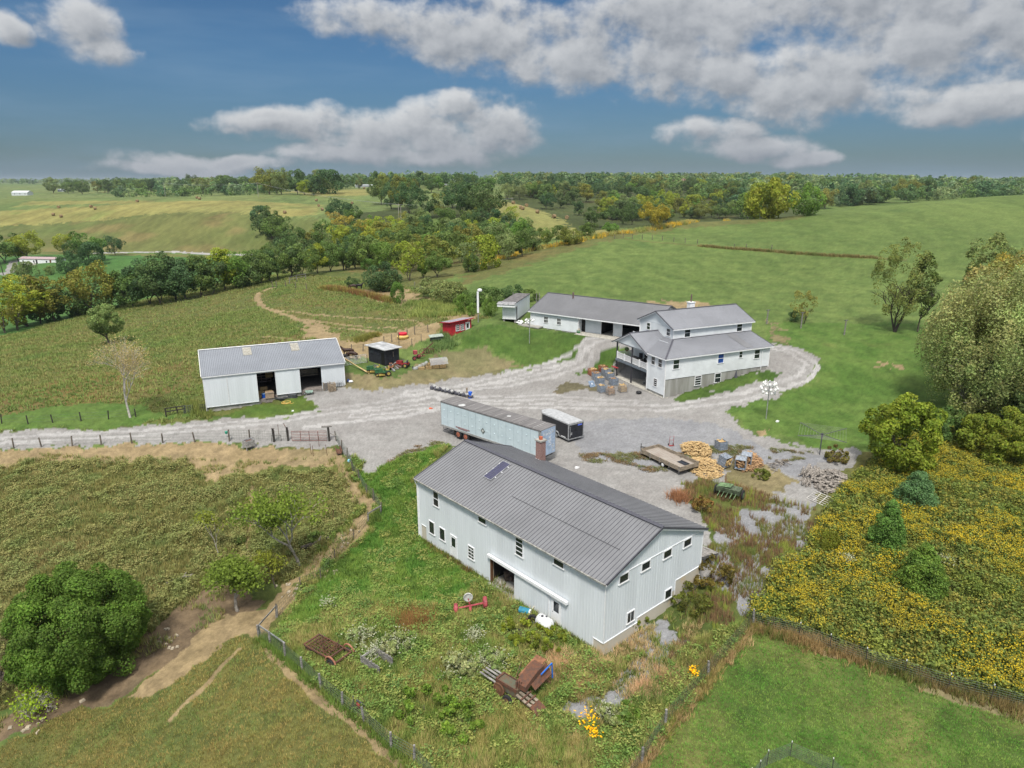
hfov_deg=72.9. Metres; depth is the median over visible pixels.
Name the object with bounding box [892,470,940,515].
pine sapling
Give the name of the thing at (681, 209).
tree
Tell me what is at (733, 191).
tree
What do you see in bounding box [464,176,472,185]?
tree
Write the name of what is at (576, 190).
tree
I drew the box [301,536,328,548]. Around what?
fallen log
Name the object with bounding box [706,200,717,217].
tree
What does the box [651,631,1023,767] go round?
lawn grass
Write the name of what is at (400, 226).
tree
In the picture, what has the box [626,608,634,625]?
window
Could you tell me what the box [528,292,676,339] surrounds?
garage
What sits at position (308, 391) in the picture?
wheelbarrow
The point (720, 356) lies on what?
window
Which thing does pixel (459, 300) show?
tree
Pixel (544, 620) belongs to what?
propane tank
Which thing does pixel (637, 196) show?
tree
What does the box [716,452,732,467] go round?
wood cage
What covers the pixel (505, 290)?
tree
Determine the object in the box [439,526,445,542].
window
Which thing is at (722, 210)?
tree
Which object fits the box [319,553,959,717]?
white flowers
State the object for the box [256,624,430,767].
fence
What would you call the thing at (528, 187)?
tree
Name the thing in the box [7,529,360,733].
bank stones
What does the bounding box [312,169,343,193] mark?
tree
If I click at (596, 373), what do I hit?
wood cage
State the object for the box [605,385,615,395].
wood cage
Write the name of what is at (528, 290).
tree
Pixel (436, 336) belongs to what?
rabbit hutch
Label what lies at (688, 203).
tree
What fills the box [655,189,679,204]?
tree
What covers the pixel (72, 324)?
rough grass
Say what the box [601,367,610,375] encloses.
wood cage
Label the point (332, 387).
slatted crate
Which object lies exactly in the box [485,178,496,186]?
tree
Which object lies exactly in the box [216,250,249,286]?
tree
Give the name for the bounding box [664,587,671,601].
window
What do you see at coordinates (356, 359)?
tube gate
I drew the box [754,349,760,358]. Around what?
window
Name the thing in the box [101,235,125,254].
tree
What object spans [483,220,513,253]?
tree
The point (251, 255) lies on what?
tree
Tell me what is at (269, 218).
tree
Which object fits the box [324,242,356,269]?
tree
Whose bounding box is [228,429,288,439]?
pen fence
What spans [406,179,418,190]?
tree
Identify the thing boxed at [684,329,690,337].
window
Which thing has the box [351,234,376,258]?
tree
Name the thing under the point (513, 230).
tree
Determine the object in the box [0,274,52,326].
tree
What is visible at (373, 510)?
rail fence
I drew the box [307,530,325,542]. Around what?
weed bush
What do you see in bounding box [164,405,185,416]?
rail fence
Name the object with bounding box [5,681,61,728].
shrub
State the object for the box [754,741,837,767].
corral net
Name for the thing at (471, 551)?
window
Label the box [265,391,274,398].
wooden crate
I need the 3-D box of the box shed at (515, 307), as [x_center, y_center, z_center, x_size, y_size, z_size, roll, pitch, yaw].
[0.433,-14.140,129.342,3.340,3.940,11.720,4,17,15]
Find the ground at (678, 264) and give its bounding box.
[0,182,1023,767]
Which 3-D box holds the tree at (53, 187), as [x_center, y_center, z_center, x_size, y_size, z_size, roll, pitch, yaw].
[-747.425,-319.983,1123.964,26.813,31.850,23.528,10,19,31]
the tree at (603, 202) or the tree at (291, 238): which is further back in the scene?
the tree at (603, 202)
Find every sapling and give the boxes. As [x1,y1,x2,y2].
[188,508,230,552]
[249,544,290,588]
[863,499,908,561]
[889,542,950,605]
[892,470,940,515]
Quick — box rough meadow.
[0,211,1023,767]
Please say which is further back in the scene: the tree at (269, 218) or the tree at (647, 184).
the tree at (647, 184)
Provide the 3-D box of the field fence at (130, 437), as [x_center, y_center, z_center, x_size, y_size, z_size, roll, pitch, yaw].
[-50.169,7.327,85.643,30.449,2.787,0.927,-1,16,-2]
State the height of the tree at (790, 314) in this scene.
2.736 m
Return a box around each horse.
[340,346,353,353]
[346,351,357,358]
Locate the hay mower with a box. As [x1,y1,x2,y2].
[412,350,424,359]
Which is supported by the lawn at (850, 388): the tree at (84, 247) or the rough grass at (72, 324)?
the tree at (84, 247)
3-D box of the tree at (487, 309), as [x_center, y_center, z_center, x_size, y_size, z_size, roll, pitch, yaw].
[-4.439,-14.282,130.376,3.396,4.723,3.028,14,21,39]
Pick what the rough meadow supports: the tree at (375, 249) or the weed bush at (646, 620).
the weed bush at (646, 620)
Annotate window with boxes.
[428,520,434,535]
[433,491,439,508]
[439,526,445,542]
[467,544,474,561]
[477,516,486,525]
[514,537,523,558]
[552,558,564,570]
[618,571,629,585]
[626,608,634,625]
[640,559,650,573]
[646,322,650,329]
[651,356,655,365]
[653,378,657,387]
[657,358,662,367]
[662,547,672,560]
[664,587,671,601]
[666,328,670,336]
[672,359,679,369]
[683,536,691,549]
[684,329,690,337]
[694,375,701,385]
[714,372,720,382]
[717,354,723,363]
[736,324,742,331]
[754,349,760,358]
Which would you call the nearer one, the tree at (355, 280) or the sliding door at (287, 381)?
the sliding door at (287, 381)
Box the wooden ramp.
[702,546,718,558]
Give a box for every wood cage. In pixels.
[587,367,597,375]
[591,371,601,380]
[595,376,604,384]
[597,383,607,393]
[598,364,607,371]
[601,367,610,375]
[604,371,614,380]
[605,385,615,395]
[608,376,618,385]
[617,383,627,392]
[714,438,728,450]
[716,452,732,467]
[734,455,746,469]
[741,451,752,464]
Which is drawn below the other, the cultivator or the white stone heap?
the cultivator
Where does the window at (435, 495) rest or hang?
in the workshop
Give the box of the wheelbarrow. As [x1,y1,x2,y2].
[303,390,314,394]
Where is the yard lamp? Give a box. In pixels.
[477,289,481,322]
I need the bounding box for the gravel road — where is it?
[0,250,862,720]
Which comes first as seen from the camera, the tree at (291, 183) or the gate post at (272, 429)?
the gate post at (272, 429)
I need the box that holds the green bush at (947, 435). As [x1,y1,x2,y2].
[932,405,974,443]
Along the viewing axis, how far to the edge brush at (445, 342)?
50.27 m
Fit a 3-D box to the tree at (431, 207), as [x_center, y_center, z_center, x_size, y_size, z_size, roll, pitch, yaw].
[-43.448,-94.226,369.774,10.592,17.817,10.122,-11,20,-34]
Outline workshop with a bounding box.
[413,436,708,655]
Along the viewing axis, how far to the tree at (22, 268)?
301.28 m
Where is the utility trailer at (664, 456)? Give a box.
[640,443,698,471]
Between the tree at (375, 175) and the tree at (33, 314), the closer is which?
the tree at (33, 314)
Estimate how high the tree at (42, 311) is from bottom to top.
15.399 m
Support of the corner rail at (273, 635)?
on the bare earth
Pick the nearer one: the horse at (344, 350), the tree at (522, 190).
the horse at (344, 350)
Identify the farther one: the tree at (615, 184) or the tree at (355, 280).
the tree at (615, 184)
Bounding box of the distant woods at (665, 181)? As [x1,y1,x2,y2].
[491,171,803,191]
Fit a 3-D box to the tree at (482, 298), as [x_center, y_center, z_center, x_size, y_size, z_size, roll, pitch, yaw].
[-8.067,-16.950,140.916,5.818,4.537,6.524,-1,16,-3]
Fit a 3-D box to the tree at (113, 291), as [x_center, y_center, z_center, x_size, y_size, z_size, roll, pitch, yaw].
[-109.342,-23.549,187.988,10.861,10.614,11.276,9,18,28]
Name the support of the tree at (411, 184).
on the ground at (678, 264)
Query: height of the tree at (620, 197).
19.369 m
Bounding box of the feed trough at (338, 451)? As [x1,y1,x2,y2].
[335,446,341,453]
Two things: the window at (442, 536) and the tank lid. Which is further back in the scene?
the tank lid
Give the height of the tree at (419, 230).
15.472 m
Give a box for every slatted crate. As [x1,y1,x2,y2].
[323,381,329,389]
[327,382,335,391]
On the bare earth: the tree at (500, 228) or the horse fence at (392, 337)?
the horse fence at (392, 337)
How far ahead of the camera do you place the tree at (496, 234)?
220.10 m
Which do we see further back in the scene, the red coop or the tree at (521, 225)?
the tree at (521, 225)
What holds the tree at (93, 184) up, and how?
on the ground at (678, 264)
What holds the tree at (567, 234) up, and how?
on the ground at (678, 264)
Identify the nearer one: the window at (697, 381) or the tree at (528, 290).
the window at (697, 381)
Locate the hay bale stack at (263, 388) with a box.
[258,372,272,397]
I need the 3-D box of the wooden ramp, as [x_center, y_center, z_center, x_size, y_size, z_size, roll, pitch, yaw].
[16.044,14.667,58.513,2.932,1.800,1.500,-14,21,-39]
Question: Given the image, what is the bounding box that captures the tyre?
[519,614,536,624]
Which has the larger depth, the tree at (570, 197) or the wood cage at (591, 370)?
the tree at (570, 197)
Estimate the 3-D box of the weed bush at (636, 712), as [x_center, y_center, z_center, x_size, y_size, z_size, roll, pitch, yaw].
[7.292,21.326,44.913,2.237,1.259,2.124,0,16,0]
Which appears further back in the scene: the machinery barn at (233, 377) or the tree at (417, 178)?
the tree at (417, 178)
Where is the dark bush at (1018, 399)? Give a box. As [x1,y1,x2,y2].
[996,391,1023,437]
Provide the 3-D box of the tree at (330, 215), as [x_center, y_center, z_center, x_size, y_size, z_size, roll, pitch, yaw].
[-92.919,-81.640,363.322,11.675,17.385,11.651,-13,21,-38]
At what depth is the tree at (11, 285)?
166.16 m
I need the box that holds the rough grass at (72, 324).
[0,272,490,430]
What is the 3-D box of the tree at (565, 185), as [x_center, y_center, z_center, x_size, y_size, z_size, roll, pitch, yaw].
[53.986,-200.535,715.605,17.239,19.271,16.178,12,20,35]
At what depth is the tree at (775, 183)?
260.26 m
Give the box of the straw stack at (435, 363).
[412,358,446,369]
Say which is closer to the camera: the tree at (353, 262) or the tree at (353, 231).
the tree at (353, 262)
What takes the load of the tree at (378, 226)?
on the ground at (678, 264)
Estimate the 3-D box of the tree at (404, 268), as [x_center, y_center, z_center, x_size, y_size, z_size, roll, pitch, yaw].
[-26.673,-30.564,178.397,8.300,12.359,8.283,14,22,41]
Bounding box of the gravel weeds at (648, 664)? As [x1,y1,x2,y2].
[558,611,704,730]
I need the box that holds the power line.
[258,183,399,204]
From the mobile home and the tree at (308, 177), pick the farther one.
the tree at (308, 177)
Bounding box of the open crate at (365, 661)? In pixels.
[360,647,392,672]
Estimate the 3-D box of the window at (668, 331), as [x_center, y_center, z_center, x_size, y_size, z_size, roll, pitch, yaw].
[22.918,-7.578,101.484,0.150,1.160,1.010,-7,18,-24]
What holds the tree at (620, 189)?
on the ground at (678, 264)
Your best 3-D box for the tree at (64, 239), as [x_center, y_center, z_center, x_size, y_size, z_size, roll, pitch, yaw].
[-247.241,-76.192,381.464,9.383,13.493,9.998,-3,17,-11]
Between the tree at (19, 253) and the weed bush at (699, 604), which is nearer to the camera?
the weed bush at (699, 604)
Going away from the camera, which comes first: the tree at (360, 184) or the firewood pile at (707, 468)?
the firewood pile at (707, 468)
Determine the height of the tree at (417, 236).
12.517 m
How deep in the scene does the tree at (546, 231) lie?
212.78 m
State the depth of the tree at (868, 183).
611.05 m
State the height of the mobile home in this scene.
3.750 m
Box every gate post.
[271,427,274,441]
[283,423,288,440]
[321,425,335,440]
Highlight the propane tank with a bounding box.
[535,613,553,629]
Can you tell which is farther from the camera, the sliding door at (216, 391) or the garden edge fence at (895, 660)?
the sliding door at (216, 391)
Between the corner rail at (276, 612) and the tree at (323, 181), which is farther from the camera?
the tree at (323, 181)
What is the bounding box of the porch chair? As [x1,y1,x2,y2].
[637,353,642,360]
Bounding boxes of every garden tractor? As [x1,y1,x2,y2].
[366,364,380,372]
[375,366,390,376]
[396,359,409,367]
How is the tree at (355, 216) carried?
on the ground at (678, 264)
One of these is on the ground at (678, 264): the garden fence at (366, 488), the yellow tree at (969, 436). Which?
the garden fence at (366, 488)
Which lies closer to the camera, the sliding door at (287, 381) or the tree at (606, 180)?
the sliding door at (287, 381)
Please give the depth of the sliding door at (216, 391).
94.54 m
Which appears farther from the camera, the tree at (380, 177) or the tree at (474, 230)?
the tree at (380, 177)
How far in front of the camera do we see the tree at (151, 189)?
1105.26 m
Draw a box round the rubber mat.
[677,460,689,464]
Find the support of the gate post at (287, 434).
on the gravel road
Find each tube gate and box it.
[291,431,326,440]
[344,354,366,365]
[807,491,840,507]
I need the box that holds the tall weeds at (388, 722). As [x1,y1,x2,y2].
[271,443,749,767]
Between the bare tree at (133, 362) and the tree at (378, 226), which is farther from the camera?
the tree at (378, 226)
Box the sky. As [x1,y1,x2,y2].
[0,0,1023,180]
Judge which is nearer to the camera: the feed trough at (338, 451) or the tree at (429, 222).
the feed trough at (338, 451)
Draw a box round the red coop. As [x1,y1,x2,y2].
[439,317,473,335]
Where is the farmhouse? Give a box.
[611,294,773,397]
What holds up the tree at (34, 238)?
on the lawn at (850, 388)
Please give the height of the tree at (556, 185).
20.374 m
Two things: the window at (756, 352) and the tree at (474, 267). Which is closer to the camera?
the window at (756, 352)
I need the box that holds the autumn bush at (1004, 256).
[985,251,1023,278]
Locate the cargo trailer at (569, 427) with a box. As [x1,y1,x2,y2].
[542,408,583,439]
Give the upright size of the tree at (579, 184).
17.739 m
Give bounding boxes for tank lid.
[588,380,595,387]
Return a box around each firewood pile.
[680,441,712,456]
[690,456,724,479]
[742,450,764,472]
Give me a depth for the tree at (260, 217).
411.33 m
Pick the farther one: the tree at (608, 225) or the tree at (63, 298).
the tree at (608, 225)
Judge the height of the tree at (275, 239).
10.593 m
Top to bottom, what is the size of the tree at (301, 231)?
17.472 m
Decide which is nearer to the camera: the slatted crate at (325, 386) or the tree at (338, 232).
the slatted crate at (325, 386)
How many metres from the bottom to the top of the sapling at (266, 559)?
4.091 m
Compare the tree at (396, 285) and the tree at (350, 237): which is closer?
the tree at (396, 285)
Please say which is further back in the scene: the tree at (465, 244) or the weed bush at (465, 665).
the tree at (465, 244)
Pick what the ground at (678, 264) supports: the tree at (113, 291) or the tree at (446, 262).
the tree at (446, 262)
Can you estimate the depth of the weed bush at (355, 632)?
51.99 m
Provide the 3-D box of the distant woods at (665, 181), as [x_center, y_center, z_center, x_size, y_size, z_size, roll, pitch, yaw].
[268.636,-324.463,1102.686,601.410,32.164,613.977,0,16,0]
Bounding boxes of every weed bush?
[231,535,245,544]
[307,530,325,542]
[345,626,377,648]
[379,631,415,658]
[394,683,458,724]
[438,697,484,744]
[442,650,477,679]
[474,646,506,673]
[501,615,538,646]
[525,624,567,652]
[594,702,621,724]
[609,699,640,726]
[635,616,648,629]
[670,581,713,617]
[691,495,713,513]
[694,553,734,587]
[751,468,770,480]
[824,444,849,463]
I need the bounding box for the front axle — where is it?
[454,593,487,612]
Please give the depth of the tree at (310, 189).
611.14 m
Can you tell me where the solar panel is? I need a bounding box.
[483,461,510,479]
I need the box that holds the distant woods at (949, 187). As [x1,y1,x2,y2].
[689,173,1023,206]
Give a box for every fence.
[0,409,135,423]
[0,432,229,448]
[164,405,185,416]
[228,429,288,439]
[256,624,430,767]
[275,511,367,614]
[289,274,305,283]
[334,431,381,508]
[351,324,427,350]
[367,505,381,521]
[573,232,771,248]
[630,609,754,767]
[756,612,1023,704]
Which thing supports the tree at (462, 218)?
on the ground at (678, 264)
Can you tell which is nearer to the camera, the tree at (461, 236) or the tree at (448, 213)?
the tree at (461, 236)
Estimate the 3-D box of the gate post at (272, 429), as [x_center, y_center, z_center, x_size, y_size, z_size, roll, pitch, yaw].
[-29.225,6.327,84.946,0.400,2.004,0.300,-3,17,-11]
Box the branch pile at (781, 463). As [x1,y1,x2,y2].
[767,458,791,473]
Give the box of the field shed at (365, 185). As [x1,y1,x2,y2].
[355,184,370,187]
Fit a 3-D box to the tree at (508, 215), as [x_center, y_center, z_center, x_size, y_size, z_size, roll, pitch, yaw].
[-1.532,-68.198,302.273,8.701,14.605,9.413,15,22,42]
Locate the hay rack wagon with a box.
[303,633,353,666]
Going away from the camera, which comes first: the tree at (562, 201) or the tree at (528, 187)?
the tree at (562, 201)
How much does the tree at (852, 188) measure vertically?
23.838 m
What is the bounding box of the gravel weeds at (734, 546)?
[668,477,818,678]
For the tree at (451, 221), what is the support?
on the ground at (678, 264)
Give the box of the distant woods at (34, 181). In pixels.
[0,171,1023,184]
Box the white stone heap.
[516,320,542,328]
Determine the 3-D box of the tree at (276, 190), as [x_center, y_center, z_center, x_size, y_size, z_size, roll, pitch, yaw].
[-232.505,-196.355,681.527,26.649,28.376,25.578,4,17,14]
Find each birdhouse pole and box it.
[525,318,534,342]
[760,380,778,418]
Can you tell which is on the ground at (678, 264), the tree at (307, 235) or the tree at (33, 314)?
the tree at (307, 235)
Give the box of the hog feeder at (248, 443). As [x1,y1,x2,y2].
[242,438,255,450]
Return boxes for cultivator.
[419,342,434,353]
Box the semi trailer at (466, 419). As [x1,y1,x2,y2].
[440,396,555,455]
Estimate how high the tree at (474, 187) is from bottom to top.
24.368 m
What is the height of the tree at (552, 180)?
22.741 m
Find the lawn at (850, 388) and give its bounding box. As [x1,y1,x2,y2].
[0,252,1023,767]
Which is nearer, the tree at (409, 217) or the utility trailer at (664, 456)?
the utility trailer at (664, 456)
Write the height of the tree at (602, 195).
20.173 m
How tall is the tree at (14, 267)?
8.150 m
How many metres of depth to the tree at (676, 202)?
595.70 m
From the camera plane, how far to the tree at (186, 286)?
180.22 m
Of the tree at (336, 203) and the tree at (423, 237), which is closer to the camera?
the tree at (423, 237)
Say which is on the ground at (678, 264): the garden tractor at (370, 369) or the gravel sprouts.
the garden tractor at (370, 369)
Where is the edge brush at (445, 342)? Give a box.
[181,218,1023,767]
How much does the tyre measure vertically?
0.920 m
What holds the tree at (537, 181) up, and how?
on the ground at (678, 264)
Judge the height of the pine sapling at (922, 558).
4.645 m
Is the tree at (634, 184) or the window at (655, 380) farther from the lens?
the tree at (634, 184)
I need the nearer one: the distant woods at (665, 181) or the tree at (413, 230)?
the tree at (413, 230)
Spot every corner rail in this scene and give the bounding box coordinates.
[258,605,277,624]
[258,625,283,642]
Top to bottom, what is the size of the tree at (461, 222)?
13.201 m
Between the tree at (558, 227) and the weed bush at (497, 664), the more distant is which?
the tree at (558, 227)
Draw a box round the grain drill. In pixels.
[714,475,744,499]
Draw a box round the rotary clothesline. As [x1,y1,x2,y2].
[798,422,846,454]
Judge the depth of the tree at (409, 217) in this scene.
327.75 m
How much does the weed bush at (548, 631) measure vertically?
1.464 m
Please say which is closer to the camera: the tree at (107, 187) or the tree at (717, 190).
the tree at (717, 190)
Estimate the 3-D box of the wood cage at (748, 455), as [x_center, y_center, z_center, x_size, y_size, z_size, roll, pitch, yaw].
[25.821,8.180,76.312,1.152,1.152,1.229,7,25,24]
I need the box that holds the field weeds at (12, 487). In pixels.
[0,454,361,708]
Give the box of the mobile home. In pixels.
[19,256,65,264]
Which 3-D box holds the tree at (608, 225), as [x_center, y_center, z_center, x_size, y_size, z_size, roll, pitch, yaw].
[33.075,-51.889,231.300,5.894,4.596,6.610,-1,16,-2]
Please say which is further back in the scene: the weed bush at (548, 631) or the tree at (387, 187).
the tree at (387, 187)
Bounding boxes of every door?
[203,377,228,406]
[227,374,258,403]
[275,369,300,394]
[451,536,455,557]
[503,307,514,318]
[514,574,547,615]
[552,598,559,624]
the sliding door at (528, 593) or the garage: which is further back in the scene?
the garage
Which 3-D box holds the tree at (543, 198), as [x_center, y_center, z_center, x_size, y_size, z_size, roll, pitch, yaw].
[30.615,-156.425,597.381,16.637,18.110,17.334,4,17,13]
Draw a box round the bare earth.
[0,287,1023,767]
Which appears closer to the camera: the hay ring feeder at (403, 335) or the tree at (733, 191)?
the hay ring feeder at (403, 335)
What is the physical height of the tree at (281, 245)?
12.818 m
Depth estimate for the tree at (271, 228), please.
401.00 m
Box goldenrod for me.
[739,421,1023,702]
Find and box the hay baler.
[479,654,552,715]
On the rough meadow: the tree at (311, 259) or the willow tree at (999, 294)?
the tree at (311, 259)
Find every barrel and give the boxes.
[466,388,471,398]
[518,606,531,613]
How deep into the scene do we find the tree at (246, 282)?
188.60 m
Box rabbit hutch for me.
[428,333,442,341]
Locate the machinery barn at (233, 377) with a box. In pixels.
[198,338,345,410]
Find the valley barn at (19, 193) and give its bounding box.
[11,191,32,195]
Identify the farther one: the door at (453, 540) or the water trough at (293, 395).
the water trough at (293, 395)
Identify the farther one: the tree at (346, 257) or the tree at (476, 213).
the tree at (476, 213)
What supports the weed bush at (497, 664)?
on the rough meadow
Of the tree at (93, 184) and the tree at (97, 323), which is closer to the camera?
the tree at (97, 323)
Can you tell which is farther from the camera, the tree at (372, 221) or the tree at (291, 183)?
the tree at (291, 183)
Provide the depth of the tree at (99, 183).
1104.43 m
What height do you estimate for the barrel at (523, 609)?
0.526 m
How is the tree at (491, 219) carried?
on the ground at (678, 264)
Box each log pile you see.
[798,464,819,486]
[811,468,847,494]
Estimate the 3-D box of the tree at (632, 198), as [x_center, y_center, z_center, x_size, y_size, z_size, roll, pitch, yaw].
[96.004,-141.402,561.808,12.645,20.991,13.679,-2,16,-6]
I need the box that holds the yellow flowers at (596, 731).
[574,665,698,736]
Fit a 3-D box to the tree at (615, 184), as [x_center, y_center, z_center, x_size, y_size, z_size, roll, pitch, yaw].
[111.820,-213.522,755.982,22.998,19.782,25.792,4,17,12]
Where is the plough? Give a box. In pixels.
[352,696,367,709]
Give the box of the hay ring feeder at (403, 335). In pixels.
[397,332,408,339]
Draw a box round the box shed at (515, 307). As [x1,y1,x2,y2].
[497,293,529,322]
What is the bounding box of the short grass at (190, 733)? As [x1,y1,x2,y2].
[0,634,393,767]
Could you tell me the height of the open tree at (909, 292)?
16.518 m
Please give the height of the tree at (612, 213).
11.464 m
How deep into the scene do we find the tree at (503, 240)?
196.89 m
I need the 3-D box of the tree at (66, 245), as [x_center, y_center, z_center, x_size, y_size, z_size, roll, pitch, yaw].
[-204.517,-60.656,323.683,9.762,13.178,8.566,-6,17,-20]
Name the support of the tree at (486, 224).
on the ground at (678, 264)
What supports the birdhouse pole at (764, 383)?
on the lawn at (850, 388)
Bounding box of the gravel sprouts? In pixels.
[375,440,812,472]
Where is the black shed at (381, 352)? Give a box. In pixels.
[365,341,401,365]
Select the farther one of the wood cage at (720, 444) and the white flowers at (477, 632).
the wood cage at (720, 444)
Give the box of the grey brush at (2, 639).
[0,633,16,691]
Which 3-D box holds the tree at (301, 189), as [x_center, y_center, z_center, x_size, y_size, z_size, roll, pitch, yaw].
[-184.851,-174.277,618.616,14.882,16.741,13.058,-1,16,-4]
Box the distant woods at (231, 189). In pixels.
[110,169,478,196]
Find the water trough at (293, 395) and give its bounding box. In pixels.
[287,393,297,398]
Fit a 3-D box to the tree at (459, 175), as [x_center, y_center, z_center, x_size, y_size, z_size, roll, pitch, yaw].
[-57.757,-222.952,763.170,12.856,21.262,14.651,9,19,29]
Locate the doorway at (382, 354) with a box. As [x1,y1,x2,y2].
[381,353,384,365]
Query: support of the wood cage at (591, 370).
on the gravel road
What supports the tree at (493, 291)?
on the ground at (678, 264)
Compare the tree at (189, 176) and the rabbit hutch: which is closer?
the rabbit hutch
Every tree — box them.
[0,232,22,262]
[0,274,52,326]
[0,276,32,330]
[0,289,22,332]
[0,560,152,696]
[3,230,45,255]
[6,238,31,259]
[9,263,27,274]
[13,274,55,323]
[18,261,40,278]
[26,278,78,320]
[27,287,78,321]
[42,177,60,192]
[43,266,54,274]
[51,233,71,252]
[52,285,99,317]
[55,251,82,272]
[57,259,119,307]
[60,182,74,193]
[61,240,80,262]
[64,179,82,192]
[68,231,106,259]
[73,179,89,193]
[76,241,105,264]
[80,332,159,417]
[85,303,124,344]
[87,278,129,308]
[91,181,102,191]
[96,180,109,191]
[101,179,112,192]
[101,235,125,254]
[108,270,146,305]
[109,177,122,186]
[112,179,120,188]
[121,258,162,303]
[125,179,146,188]
[132,179,150,188]
[135,250,181,303]
[140,179,153,190]
[152,255,193,300]
[165,259,202,298]
[173,181,195,192]
[182,254,215,295]
[184,174,197,182]
[193,177,213,192]
[193,258,226,292]
[195,548,275,611]
[202,180,209,192]
[206,247,239,289]
[214,175,233,183]
[215,177,238,194]
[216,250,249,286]
[218,482,334,565]
[223,256,270,288]
[237,179,247,185]
[240,249,276,283]
[245,249,262,263]
[248,166,284,193]
[249,205,270,225]
[251,212,280,234]
[256,248,280,280]
[259,246,290,278]
[260,205,282,238]
[260,216,293,236]
[262,169,287,192]
[262,242,285,258]
[270,168,291,194]
[270,237,288,246]
[271,246,302,276]
[274,229,301,254]
[281,243,319,275]
[287,169,307,193]
[287,227,309,248]
[291,239,323,265]
[293,171,322,191]
[296,179,312,194]
[298,228,322,242]
[304,243,327,272]
[307,178,318,195]
[310,173,336,192]
[310,219,342,245]
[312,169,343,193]
[316,240,343,271]
[318,177,336,189]
[322,211,346,232]
[324,197,358,223]
[324,234,341,263]
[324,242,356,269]
[325,225,351,244]
[329,215,353,228]
[337,236,352,269]
[340,173,353,186]
[340,232,368,245]
[342,225,364,239]
[343,208,362,224]
[344,276,360,284]
[347,242,368,267]
[348,228,361,240]
[348,235,394,267]
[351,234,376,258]
[352,219,371,231]
[355,175,362,187]
[355,222,368,230]
[359,226,379,239]
[361,258,375,269]
[361,261,402,291]
[366,179,392,204]
[366,215,393,230]
[366,235,376,258]
[369,241,394,268]
[370,171,377,182]
[371,221,394,234]
[372,271,398,290]
[374,175,389,188]
[374,227,393,241]
[379,236,391,256]
[380,182,402,208]
[387,174,408,209]
[388,228,416,263]
[389,281,404,302]
[390,219,408,229]
[391,240,424,280]
[392,222,407,231]
[393,182,424,212]
[397,211,408,224]
[398,177,415,189]
[398,235,460,269]
[399,233,422,247]
[402,213,415,228]
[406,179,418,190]
[406,224,421,238]
[409,176,422,188]
[410,207,431,226]
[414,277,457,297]
[415,170,423,187]
[416,222,431,235]
[417,256,428,276]
[418,233,439,255]
[419,190,438,214]
[419,214,436,233]
[421,248,452,276]
[423,174,437,191]
[424,174,440,182]
[426,221,436,234]
[427,220,450,232]
[429,193,452,213]
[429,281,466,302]
[433,232,461,256]
[435,176,444,190]
[435,207,455,222]
[436,174,452,187]
[437,217,449,230]
[439,181,479,213]
[442,183,462,207]
[444,218,460,227]
[444,226,460,247]
[445,221,476,239]
[447,230,475,262]
[452,293,472,312]
[453,223,483,253]
[454,172,465,182]
[454,241,482,270]
[458,210,480,220]
[458,221,490,233]
[461,178,493,212]
[462,253,481,271]
[462,290,485,306]
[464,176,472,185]
[464,219,478,225]
[464,233,500,269]
[465,174,475,182]
[466,207,488,223]
[466,302,476,315]
[468,188,506,219]
[473,286,503,304]
[478,220,493,235]
[481,296,497,316]
[483,208,500,223]
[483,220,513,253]
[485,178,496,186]
[486,217,500,228]
[489,230,507,243]
[492,221,518,236]
[497,234,519,259]
[498,182,517,198]
[498,216,527,240]
[499,211,515,228]
[499,284,525,297]
[503,206,519,223]
[512,217,533,242]
[513,229,532,256]
[514,184,527,199]
[518,217,533,229]
[520,180,541,195]
[521,182,538,197]
[522,288,540,300]
[524,227,541,248]
[531,184,552,198]
[537,183,554,196]
[537,227,554,244]
[538,192,557,206]
[539,180,558,192]
[547,174,557,184]
[552,225,563,238]
[555,180,570,193]
[555,192,565,205]
[557,227,582,244]
[563,177,571,191]
[565,191,581,204]
[570,182,589,191]
[571,188,581,197]
[572,201,583,214]
[578,183,593,199]
[578,206,609,226]
[579,222,598,235]
[590,181,607,196]
[594,190,607,206]
[597,198,610,211]
[600,179,614,187]
[601,222,619,232]
[602,199,617,207]
[603,196,617,207]
[604,205,620,221]
[605,179,623,193]
[606,190,621,197]
[608,193,625,201]
[610,200,643,220]
[615,180,625,192]
[616,194,640,208]
[618,206,626,223]
[621,185,631,196]
[621,203,640,221]
[626,182,637,191]
[628,196,637,203]
[631,186,650,199]
[632,176,649,186]
[635,194,648,202]
[638,195,661,207]
[638,202,670,226]
[641,182,656,196]
[643,199,669,213]
[646,190,659,200]
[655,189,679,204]
[659,206,675,221]
[664,191,674,206]
[673,197,688,212]
[679,201,688,217]
[680,201,702,210]
[681,177,702,190]
[684,207,697,216]
[686,194,708,208]
[689,186,702,194]
[693,203,708,218]
[697,178,707,185]
[703,183,723,198]
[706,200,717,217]
[709,189,730,202]
[709,195,722,206]
[711,203,727,218]
[713,188,724,197]
[723,187,741,203]
[723,208,733,216]
[726,200,742,213]
[730,180,744,188]
[731,192,763,218]
[742,181,784,218]
[746,177,800,218]
[788,182,826,215]
[788,309,802,321]
[789,290,818,323]
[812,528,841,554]
[818,188,839,208]
[836,183,865,205]
[845,179,877,204]
[858,392,948,475]
[870,236,936,331]
[874,182,894,202]
[891,177,924,196]
[906,252,943,331]
[914,260,1023,420]
[919,178,937,195]
[932,335,1023,419]
[950,248,1023,361]
[955,405,1023,465]
[962,232,1019,286]
[967,176,986,185]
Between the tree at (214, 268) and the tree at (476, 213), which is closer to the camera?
the tree at (214, 268)

